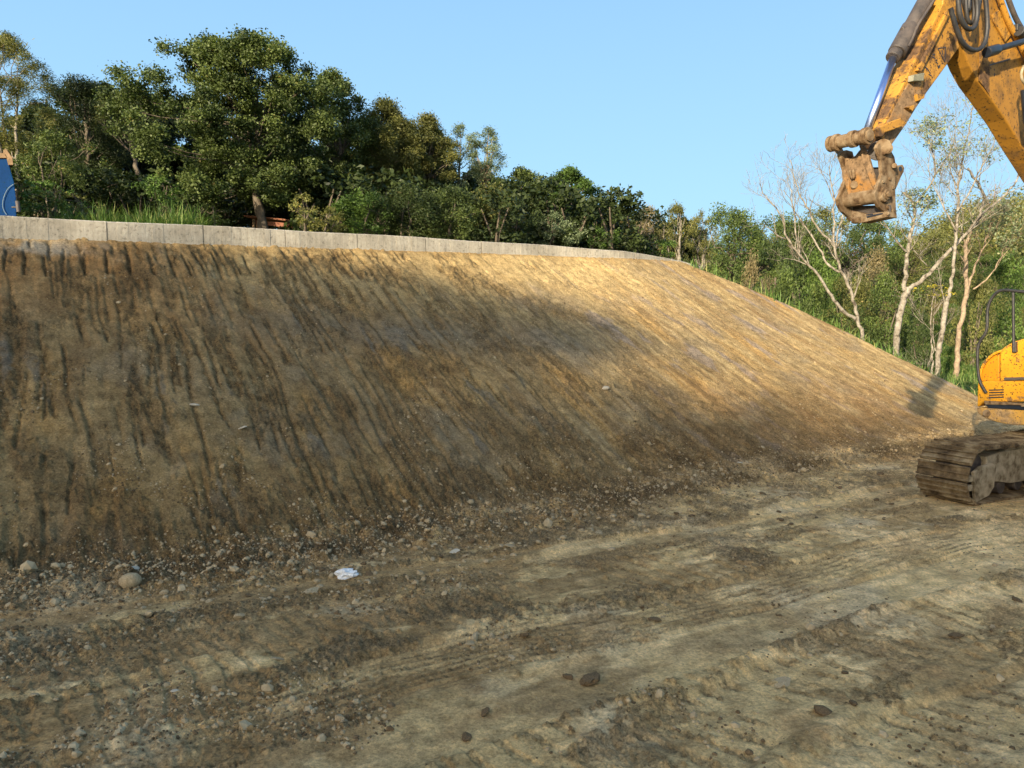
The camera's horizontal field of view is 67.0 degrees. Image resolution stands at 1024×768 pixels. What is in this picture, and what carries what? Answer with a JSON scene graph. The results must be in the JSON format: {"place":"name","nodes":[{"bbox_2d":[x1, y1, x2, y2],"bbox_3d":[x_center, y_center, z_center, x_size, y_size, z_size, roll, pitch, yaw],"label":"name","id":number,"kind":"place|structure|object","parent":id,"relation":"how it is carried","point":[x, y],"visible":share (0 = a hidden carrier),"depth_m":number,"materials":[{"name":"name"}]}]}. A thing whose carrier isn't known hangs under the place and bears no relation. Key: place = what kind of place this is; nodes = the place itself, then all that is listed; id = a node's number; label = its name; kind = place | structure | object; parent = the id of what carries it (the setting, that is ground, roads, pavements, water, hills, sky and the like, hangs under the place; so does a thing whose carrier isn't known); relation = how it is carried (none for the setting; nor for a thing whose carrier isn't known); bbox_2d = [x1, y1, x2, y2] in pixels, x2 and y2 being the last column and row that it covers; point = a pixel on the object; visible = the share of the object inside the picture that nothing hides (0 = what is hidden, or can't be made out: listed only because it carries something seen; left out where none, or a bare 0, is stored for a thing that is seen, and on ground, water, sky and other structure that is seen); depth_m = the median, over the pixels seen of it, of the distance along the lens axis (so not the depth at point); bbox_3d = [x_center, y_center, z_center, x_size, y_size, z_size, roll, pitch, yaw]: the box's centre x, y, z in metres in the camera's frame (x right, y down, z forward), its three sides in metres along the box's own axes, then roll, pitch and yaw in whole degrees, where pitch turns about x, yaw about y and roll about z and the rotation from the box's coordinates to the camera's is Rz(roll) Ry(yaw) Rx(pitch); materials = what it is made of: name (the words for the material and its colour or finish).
{"place":"outdoors","nodes":[
{"label":"outdoors","id":0,"kind":"place"},
{"bbox_2d":[244,215,297,230],"bbox_3d":[-5.030,-3.231,16.608,1.191,0.743,0.728,0,5,0],"label":"wooden table","id":1,"kind":"object","parent":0,"point":[277,222],"visible":0.34,"depth_m":16.29,"materials":[{"name":"brown wood"}]},
{"bbox_2d":[0,237,1009,578],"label":"earth slope","id":2,"kind":"structure","parent":0,"point":[234,323],"depth_m":9.88,"materials":[{"name":"soil"}]},
{"bbox_2d":[0,216,699,268],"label":"concrete wall","id":3,"kind":"structure","parent":2,"relation":"on","point":[29,228],"depth_m":11.75,"materials":[{"name":"grey concrete"}]},
{"bbox_2d":[0,425,1023,767],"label":"dirt ground","id":4,"kind":"structure","parent":0,"point":[902,659],"depth_m":5.18,"materials":[{"name":"soil"}]},
{"bbox_2d":[118,573,141,588],"bbox_3d":[-3.019,1.559,6.120,0.171,0.137,0.143,-8,12,-16],"label":"stone","id":5,"kind":"object","parent":4,"relation":"on","point":[129,580],"visible":0.93,"depth_m":6.07,"materials":[{"name":"beige stone"}]},
{"bbox_2d":[334,568,358,579],"bbox_3d":[-1.378,1.587,6.449,0.206,0.116,0.117,0,5,0],"label":"plastic bag","id":6,"kind":"object","parent":4,"relation":"on","point":[344,573],"visible":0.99,"depth_m":6.42,"materials":[{"name":"white plastic"}]},
{"bbox_2d":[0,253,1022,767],"bbox_3d":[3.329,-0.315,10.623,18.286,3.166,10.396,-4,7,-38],"label":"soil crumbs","id":7,"kind":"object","parent":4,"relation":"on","point":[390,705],"visible":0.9,"depth_m":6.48,"materials":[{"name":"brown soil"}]},
{"bbox_2d":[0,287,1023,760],"bbox_3d":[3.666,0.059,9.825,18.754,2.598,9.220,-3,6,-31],"label":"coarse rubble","id":8,"kind":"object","parent":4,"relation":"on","point":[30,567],"visible":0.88,"depth_m":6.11,"materials":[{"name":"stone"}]},
{"bbox_2d":[579,671,599,685],"bbox_3d":[0.472,1.773,4.652,0.123,0.054,0.143,-16,1,22],"label":"clod","id":9,"kind":"object","parent":4,"relation":"on","point":[589,679],"visible":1,"depth_m":4.62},
{"bbox_2d":[825,0,1023,505],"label":"excavator","id":10,"kind":"object","parent":4,"relation":"on","point":[976,47],"visible":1,"depth_m":6.82,"materials":[{"name":"yellow paint"}]},
{"bbox_2d":[0,259,1023,767],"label":"gravel","id":11,"kind":"structure","parent":0,"point":[312,711],"depth_m":6.41,"materials":[{"name":"grey gravel"}]},
{"bbox_2d":[0,0,1023,254],"label":"sky","id":12,"kind":"structure","parent":0,"point":[668,100],"materials":[{"name":"blue"}]},
{"bbox_2d":[663,229,1023,395],"bbox_3d":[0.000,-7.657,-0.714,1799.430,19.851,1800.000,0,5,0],"label":"grassy ground","id":13,"kind":"structure","parent":0,"point":[967,321],"depth_m":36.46,"materials":[{"name":"green plant"}]},
{"bbox_2d":[0,149,20,215],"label":"blue skip","id":14,"kind":"object","parent":13,"relation":"on","point":[9,205],"visible":0.96,"depth_m":11.19,"materials":[{"name":"paint"}]},
{"bbox_2d":[0,98,58,136],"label":"back tree","id":15,"kind":"object","parent":13,"relation":"on","point":[26,125],"visible":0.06,"depth_m":21.52,"materials":[{"name":"green plant"}]},
{"bbox_2d":[0,29,61,212],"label":"feathery tree","id":16,"kind":"object","parent":13,"relation":"on","point":[15,84],"visible":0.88,"depth_m":14.97,"materials":[{"name":"green plant"}]},
{"bbox_2d":[12,161,61,216],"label":"bush","id":17,"kind":"object","parent":13,"relation":"on","point":[24,184],"visible":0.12,"depth_m":15.12,"materials":[{"name":"green plant"}]},
{"bbox_2d":[10,155,90,218],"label":"bush","id":18,"kind":"object","parent":13,"relation":"on","point":[35,197],"visible":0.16,"depth_m":15.13,"materials":[{"name":"green plant"}]},
{"bbox_2d":[14,180,90,218],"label":"bush","id":19,"kind":"object","parent":13,"relation":"on","point":[46,185],"visible":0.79,"depth_m":12.63,"materials":[{"name":"green plant"}]},
{"bbox_2d":[10,126,113,217],"bbox_3d":[-8.575,-3.604,14.127,1.908,2.281,1.887,0,5,0],"label":"bush","id":20,"kind":"object","parent":13,"relation":"on","point":[42,146],"visible":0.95,"depth_m":14.24,"materials":[{"name":"green plant"}]},
{"bbox_2d":[23,184,107,219],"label":"bush","id":21,"kind":"object","parent":13,"relation":"on","point":[81,200],"visible":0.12,"depth_m":15.50,"materials":[{"name":"green plant"}]},
{"bbox_2d":[32,91,100,166],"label":"back tree","id":22,"kind":"object","parent":13,"relation":"on","point":[65,105],"visible":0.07,"depth_m":20.10,"materials":[{"name":"green plant"}]},
{"bbox_2d":[43,190,107,216],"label":"bush","id":23,"kind":"object","parent":13,"relation":"on","point":[59,201],"visible":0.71,"depth_m":12.80,"materials":[{"name":"green plant"}]},
{"bbox_2d":[27,70,133,209],"bbox_3d":[-9.971,-5.109,18.010,2.168,4.150,2.782,-4,6,-35],"label":"dark tree","id":24,"kind":"object","parent":13,"relation":"on","point":[78,89],"visible":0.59,"depth_m":17.67,"materials":[{"name":"green plant"}]},
{"bbox_2d":[45,164,132,220],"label":"bush","id":25,"kind":"object","parent":13,"relation":"on","point":[97,182],"visible":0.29,"depth_m":15.38,"materials":[{"name":"green plant"}]},
{"bbox_2d":[61,80,141,176],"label":"back tree","id":26,"kind":"object","parent":13,"relation":"on","point":[103,82],"depth_m":19.71,"materials":[{"name":"green plant"}]},
{"bbox_2d":[68,163,143,215],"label":"bush","id":27,"kind":"object","parent":13,"relation":"on","point":[101,172],"visible":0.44,"depth_m":15.62,"materials":[{"name":"green plant"}]},
{"bbox_2d":[60,166,155,219],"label":"bush","id":28,"kind":"object","parent":13,"relation":"on","point":[119,173],"visible":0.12,"depth_m":16.23,"materials":[{"name":"green plant"}]},
{"bbox_2d":[24,197,233,225],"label":"tall grass","id":29,"kind":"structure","parent":13,"relation":"on","point":[189,219],"depth_m":12.24,"materials":[{"name":"green plant"}]},
{"bbox_2d":[63,99,197,176],"bbox_3d":[-9.666,-5.466,20.029,2.886,4.307,3.200,3,6,28],"label":"shadowy tree","id":30,"kind":"object","parent":13,"relation":"on","point":[173,137],"visible":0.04,"depth_m":19.79,"materials":[{"name":"green plant"}]},
{"bbox_2d":[93,93,170,211],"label":"acacia tree","id":31,"kind":"object","parent":13,"relation":"on","point":[135,164],"visible":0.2,"depth_m":16.88,"materials":[{"name":"green plant"}]},
{"bbox_2d":[105,168,176,220],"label":"bush","id":32,"kind":"object","parent":13,"relation":"on","point":[119,179],"visible":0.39,"depth_m":15.31,"materials":[{"name":"green plant"}]},
{"bbox_2d":[116,91,182,181],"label":"back tree","id":33,"kind":"object","parent":13,"relation":"on","point":[142,166],"visible":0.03,"depth_m":19.93,"materials":[{"name":"green plant"}]},
{"bbox_2d":[130,185,184,218],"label":"bush","id":34,"kind":"object","parent":13,"relation":"on","point":[147,200],"visible":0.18,"depth_m":15.80,"materials":[{"name":"green plant"}]},
{"bbox_2d":[130,173,191,219],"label":"bush","id":35,"kind":"object","parent":13,"relation":"on","point":[162,195],"visible":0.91,"depth_m":13.65,"materials":[{"name":"green plant"}]},
{"bbox_2d":[137,132,195,184],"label":"back tree","id":36,"kind":"object","parent":13,"relation":"on","point":[175,169],"visible":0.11,"depth_m":20.20,"materials":[{"name":"green plant"}]},
{"bbox_2d":[136,161,252,225],"bbox_3d":[-6.624,-3.676,16.323,2.345,2.098,1.891,1,5,12],"label":"bush","id":37,"kind":"object","parent":13,"relation":"on","point":[240,200],"visible":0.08,"depth_m":16.08,"materials":[{"name":"green plant"}]},
{"bbox_2d":[180,203,236,225],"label":"bush","id":38,"kind":"object","parent":13,"relation":"on","point":[213,207],"visible":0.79,"depth_m":14.73,"materials":[{"name":"green plant"}]},
{"bbox_2d":[91,23,344,228],"bbox_3d":[-5.774,-4.770,15.327,4.484,4.409,4.083,-4,6,-33],"label":"broadleaf tree","id":39,"kind":"object","parent":13,"relation":"on","point":[243,53],"visible":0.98,"depth_m":14.74,"materials":[{"name":"green plant"}]},
{"bbox_2d":[180,182,256,226],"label":"bush","id":40,"kind":"object","parent":13,"relation":"on","point":[237,212],"visible":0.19,"depth_m":17.34,"materials":[{"name":"green plant"}]},
{"bbox_2d":[288,191,319,231],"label":"bush","id":41,"kind":"object","parent":13,"relation":"on","point":[306,219],"visible":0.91,"depth_m":14.10,"materials":[{"name":"green plant"}]},
{"bbox_2d":[274,154,372,233],"bbox_3d":[-3.816,-3.560,15.731,1.902,2.110,2.358,-5,7,-40],"label":"bush","id":42,"kind":"object","parent":13,"relation":"on","point":[315,180],"visible":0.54,"depth_m":15.48,"materials":[{"name":"green plant"}]},
{"bbox_2d":[305,206,348,232],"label":"bush","id":43,"kind":"object","parent":13,"relation":"on","point":[329,211],"visible":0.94,"depth_m":13.91,"materials":[{"name":"green plant"}]},
{"bbox_2d":[284,65,382,224],"bbox_3d":[-3.958,-4.884,17.155,2.309,4.203,2.590,0,5,0],"label":"broadleaf tree","id":44,"kind":"object","parent":13,"relation":"on","point":[353,130],"visible":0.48,"depth_m":16.77,"materials":[{"name":"green plant"}]},
{"bbox_2d":[314,171,384,233],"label":"bush","id":45,"kind":"object","parent":13,"relation":"on","point":[346,185],"visible":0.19,"depth_m":16.25,"materials":[{"name":"green plant"}]},
{"bbox_2d":[329,187,401,234],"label":"bush","id":46,"kind":"object","parent":13,"relation":"on","point":[366,225],"visible":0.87,"depth_m":14.40,"materials":[{"name":"green plant"}]},
{"bbox_2d":[344,164,428,235],"bbox_3d":[-2.707,-3.600,16.271,1.852,2.054,2.296,5,7,42],"label":"bush","id":47,"kind":"object","parent":13,"relation":"on","point":[389,175],"visible":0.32,"depth_m":16.22,"materials":[{"name":"green plant"}]},
{"bbox_2d":[341,92,436,215],"bbox_3d":[-2.967,-4.842,18.110,2.392,3.847,2.555,0,5,0],"label":"acacia tree","id":48,"kind":"object","parent":13,"relation":"on","point":[394,121],"visible":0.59,"depth_m":17.62,"materials":[{"name":"green plant"}]},
{"bbox_2d":[368,179,451,237],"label":"bush","id":49,"kind":"object","parent":13,"relation":"on","point":[407,227],"visible":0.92,"depth_m":14.79,"materials":[{"name":"green plant"}]},
{"bbox_2d":[405,177,447,227],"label":"bush","id":50,"kind":"object","parent":13,"relation":"on","point":[428,184],"visible":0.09,"depth_m":17.76,"materials":[{"name":"green plant"}]},
{"bbox_2d":[397,109,463,225],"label":"acacia tree","id":51,"kind":"object","parent":13,"relation":"on","point":[430,127],"visible":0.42,"depth_m":18.29,"materials":[{"name":"green plant"}]},
{"bbox_2d":[417,178,485,240],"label":"bush","id":52,"kind":"object","parent":13,"relation":"on","point":[452,194],"visible":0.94,"depth_m":15.24,"materials":[{"name":"green plant"}]},
{"bbox_2d":[440,121,480,194],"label":"airy tree","id":53,"kind":"object","parent":13,"relation":"on","point":[459,127],"visible":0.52,"depth_m":18.95,"materials":[{"name":"green plant"}]},
{"bbox_2d":[453,180,515,242],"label":"bush","id":54,"kind":"object","parent":13,"relation":"on","point":[483,223],"visible":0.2,"depth_m":16.42,"materials":[{"name":"green plant"}]},
{"bbox_2d":[464,126,509,187],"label":"airy tree","id":55,"kind":"object","parent":13,"relation":"on","point":[485,170],"visible":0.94,"depth_m":18.98,"materials":[{"name":"green plant"}]},
{"bbox_2d":[464,184,528,243],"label":"bush","id":56,"kind":"object","parent":13,"relation":"on","point":[491,201],"visible":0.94,"depth_m":15.36,"materials":[{"name":"green plant"}]},
{"bbox_2d":[476,175,540,243],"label":"bush","id":57,"kind":"object","parent":13,"relation":"on","point":[508,182],"visible":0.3,"depth_m":17.75,"materials":[{"name":"green plant"}]},
{"bbox_2d":[486,199,549,243],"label":"bush","id":58,"kind":"object","parent":13,"relation":"on","point":[529,222],"visible":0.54,"depth_m":16.44,"materials":[{"name":"green plant"}]},
{"bbox_2d":[492,164,551,231],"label":"round tree","id":59,"kind":"object","parent":13,"relation":"on","point":[519,171],"visible":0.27,"depth_m":19.43,"materials":[{"name":"green plant"}]},
{"bbox_2d":[503,197,566,243],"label":"bush","id":60,"kind":"object","parent":13,"relation":"on","point":[535,202],"visible":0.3,"depth_m":17.78,"materials":[{"name":"green plant"}]},
{"bbox_2d":[513,173,595,245],"bbox_3d":[0.968,-3.826,18.114,2.362,2.113,1.905,-1,6,-15],"label":"bush","id":61,"kind":"object","parent":13,"relation":"on","point":[537,189],"visible":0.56,"depth_m":17.76,"materials":[{"name":"green plant"}]},
{"bbox_2d":[528,210,591,245],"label":"bush","id":62,"kind":"object","parent":13,"relation":"on","point":[553,215],"visible":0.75,"depth_m":17.23,"materials":[{"name":"green plant"}]},
{"bbox_2d":[542,163,605,244],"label":"round tree","id":63,"kind":"object","parent":13,"relation":"on","point":[573,176],"visible":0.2,"depth_m":19.41,"materials":[{"name":"green plant"}]},
{"bbox_2d":[528,183,620,247],"bbox_3d":[1.494,-3.654,17.745,2.070,1.852,1.669,2,6,24],"label":"bush","id":64,"kind":"object","parent":13,"relation":"on","point":[566,192],"visible":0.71,"depth_m":17.57,"materials":[{"name":"green plant"}]},
{"bbox_2d":[569,202,618,248],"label":"bush","id":65,"kind":"object","parent":13,"relation":"on","point":[580,222],"visible":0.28,"depth_m":18.16,"materials":[{"name":"green plant"}]},
{"bbox_2d":[575,224,620,249],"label":"bush","id":66,"kind":"object","parent":13,"relation":"on","point":[604,245],"visible":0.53,"depth_m":17.37,"materials":[{"name":"green plant"}]},
{"bbox_2d":[571,183,650,250],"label":"bush","id":67,"kind":"object","parent":13,"relation":"on","point":[618,193],"visible":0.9,"depth_m":17.30,"materials":[{"name":"green plant"}]},
{"bbox_2d":[598,195,672,255],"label":"bush","id":68,"kind":"object","parent":13,"relation":"on","point":[632,246],"visible":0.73,"depth_m":17.77,"materials":[{"name":"green plant"}]},
{"bbox_2d":[624,204,666,256],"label":"vine hung tree","id":69,"kind":"object","parent":13,"relation":"on","point":[650,226],"visible":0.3,"depth_m":22.54,"materials":[{"name":"green plant"}]},
{"bbox_2d":[645,239,677,257],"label":"bush","id":70,"kind":"object","parent":13,"relation":"on","point":[665,242],"visible":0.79,"depth_m":18.47,"materials":[{"name":"green plant"}]},
{"bbox_2d":[654,199,699,260],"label":"vine hung tree","id":71,"kind":"object","parent":13,"relation":"on","point":[677,209],"visible":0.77,"depth_m":22.01,"materials":[{"name":"green plant"}]},
{"bbox_2d":[657,216,710,260],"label":"back tree","id":72,"kind":"object","parent":13,"relation":"on","point":[687,251],"visible":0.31,"depth_m":25.16,"materials":[{"name":"green plant"}]},
{"bbox_2d":[682,208,720,268],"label":"vine hung tree","id":73,"kind":"object","parent":13,"relation":"on","point":[697,253],"visible":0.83,"depth_m":22.67,"materials":[{"name":"green plant"}]},
{"bbox_2d":[691,202,800,289],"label":"skyline tree","id":74,"kind":"object","parent":13,"relation":"on","point":[735,218],"visible":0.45,"depth_m":32.91,"materials":[{"name":"green plant"}]},
{"bbox_2d":[741,248,773,292],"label":"bush","id":75,"kind":"object","parent":13,"relation":"on","point":[750,267],"visible":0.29,"depth_m":22.22,"materials":[{"name":"beige plant"}]},
{"bbox_2d":[719,213,807,298],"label":"skyline tree","id":76,"kind":"object","parent":13,"relation":"on","point":[764,239],"visible":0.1,"depth_m":37.46,"materials":[{"name":"green plant"}]},
{"bbox_2d":[750,232,815,306],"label":"bush","id":77,"kind":"object","parent":13,"relation":"on","point":[780,246],"visible":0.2,"depth_m":26.46,"materials":[{"name":"green plant"}]},
{"bbox_2d":[763,262,812,309],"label":"bush","id":78,"kind":"object","parent":13,"relation":"on","point":[784,281],"visible":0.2,"depth_m":23.72,"materials":[{"name":"green plant"}]},
{"bbox_2d":[752,211,844,320],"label":"skyline tree","id":79,"kind":"object","parent":13,"relation":"on","point":[810,227],"visible":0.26,"depth_m":32.38,"materials":[{"name":"green plant"}]},
{"bbox_2d":[741,134,870,339],"bbox_3d":[6.939,-2.955,18.377,3.309,6.117,1.845,0,5,0],"label":"bare tree","id":80,"kind":"object","parent":13,"relation":"on","point":[846,278],"visible":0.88,"depth_m":18.33,"materials":[{"name":"beige plant"}]},
{"bbox_2d":[783,245,841,322],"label":"bush","id":81,"kind":"object","parent":13,"relation":"on","point":[823,269],"visible":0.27,"depth_m":25.54,"materials":[{"name":"green plant"}]},
{"bbox_2d":[765,203,874,326],"bbox_3d":[14.071,-5.203,35.708,5.051,6.271,4.280,1,5,13],"label":"skyline tree","id":82,"kind":"object","parent":13,"relation":"on","point":[822,212],"visible":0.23,"depth_m":34.81,"materials":[{"name":"green plant"}]},
{"bbox_2d":[796,276,845,330],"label":"bush","id":83,"kind":"object","parent":13,"relation":"on","point":[818,292],"visible":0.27,"depth_m":22.28,"materials":[{"name":"green plant"}]},
{"bbox_2d":[801,215,889,329],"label":"skyline tree","id":84,"kind":"object","parent":13,"relation":"on","point":[848,257],"visible":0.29,"depth_m":34.29,"materials":[{"name":"green plant"}]},
{"bbox_2d":[823,269,884,338],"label":"bush","id":85,"kind":"object","parent":13,"relation":"on","point":[861,292],"visible":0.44,"depth_m":24.71,"materials":[{"name":"green plant"}]},
{"bbox_2d":[687,182,1023,288],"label":"distant wood","id":86,"kind":"object","parent":13,"relation":"on","point":[946,226],"visible":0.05,"depth_m":82.87,"materials":[{"name":"green plant"}]},
{"bbox_2d":[849,241,901,344],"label":"bush","id":87,"kind":"object","parent":13,"relation":"on","point":[880,258],"visible":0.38,"depth_m":26.65,"materials":[{"name":"green plant"}]},
{"bbox_2d":[836,220,929,315],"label":"skyline tree","id":88,"kind":"object","parent":13,"relation":"on","point":[879,229],"visible":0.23,"depth_m":39.00,"materials":[{"name":"green plant"}]},
{"bbox_2d":[844,265,923,355],"bbox_3d":[11.500,-1.799,23.936,2.184,3.777,2.138,3,6,30],"label":"bush","id":89,"kind":"object","parent":13,"relation":"on","point":[885,337],"visible":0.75,"depth_m":23.63,"materials":[{"name":"green plant"}]},
{"bbox_2d":[864,223,960,315],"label":"skyline tree","id":90,"kind":"object","parent":13,"relation":"on","point":[916,262],"visible":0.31,"depth_m":40.93,"materials":[{"name":"green plant"}]},
{"bbox_2d":[892,308,941,374],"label":"bush","id":91,"kind":"object","parent":13,"relation":"on","point":[914,354],"visible":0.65,"depth_m":21.90,"materials":[{"name":"green plant"}]},
{"bbox_2d":[901,254,957,300],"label":"tree","id":92,"kind":"object","parent":13,"relation":"on","point":[931,264],"visible":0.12,"depth_m":54.03,"materials":[{"name":"green plant"}]},
{"bbox_2d":[913,284,954,372],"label":"tree","id":93,"kind":"object","parent":13,"relation":"on","point":[934,295],"visible":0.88,"depth_m":19.18,"materials":[{"name":"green plant"}]},
{"bbox_2d":[915,268,960,308],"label":"tree","id":94,"kind":"object","parent":13,"relation":"on","point":[945,281],"visible":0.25,"depth_m":48.24,"materials":[{"name":"green plant"}]},
{"bbox_2d":[867,80,1023,357],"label":"bare tree","id":95,"kind":"object","parent":13,"relation":"on","point":[909,199],"visible":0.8,"depth_m":20.15,"materials":[{"name":"beige plant"}]},
{"bbox_2d":[892,78,1006,374],"bbox_3d":[10.716,-3.783,18.769,3.062,8.772,2.292,0,5,0],"label":"white barked tree","id":96,"kind":"object","parent":13,"relation":"on","point":[940,171],"visible":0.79,"depth_m":18.61,"materials":[{"name":"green plant"}]},
{"bbox_2d":[927,347,982,375],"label":"bush","id":97,"kind":"object","parent":13,"relation":"on","point":[949,351],"visible":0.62,"depth_m":23.07,"materials":[{"name":"green plant"}]},
{"bbox_2d":[936,252,990,295],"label":"tree","id":98,"kind":"object","parent":13,"relation":"on","point":[959,271],"visible":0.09,"depth_m":54.17,"materials":[{"name":"green plant"}]},
{"bbox_2d":[913,156,1023,377],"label":"brown barked tree","id":99,"kind":"object","parent":13,"relation":"on","point":[967,280],"visible":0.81,"depth_m":22.26,"materials":[{"name":"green plant"}]},
{"bbox_2d":[944,267,1011,367],"bbox_3d":[15.052,-1.908,24.979,1.849,3.814,1.948,4,7,39],"label":"bush","id":100,"kind":"object","parent":13,"relation":"on","point":[978,294],"visible":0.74,"depth_m":24.85,"materials":[{"name":"green plant"}]},
{"bbox_2d":[955,253,1003,300],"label":"tree","id":101,"kind":"object","parent":13,"relation":"on","point":[986,261],"visible":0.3,"depth_m":51.96,"materials":[{"name":"green plant"}]},
{"bbox_2d":[951,245,1023,358],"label":"bush","id":102,"kind":"object","parent":13,"relation":"on","point":[1002,272],"visible":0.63,"depth_m":26.50,"materials":[{"name":"green plant"}]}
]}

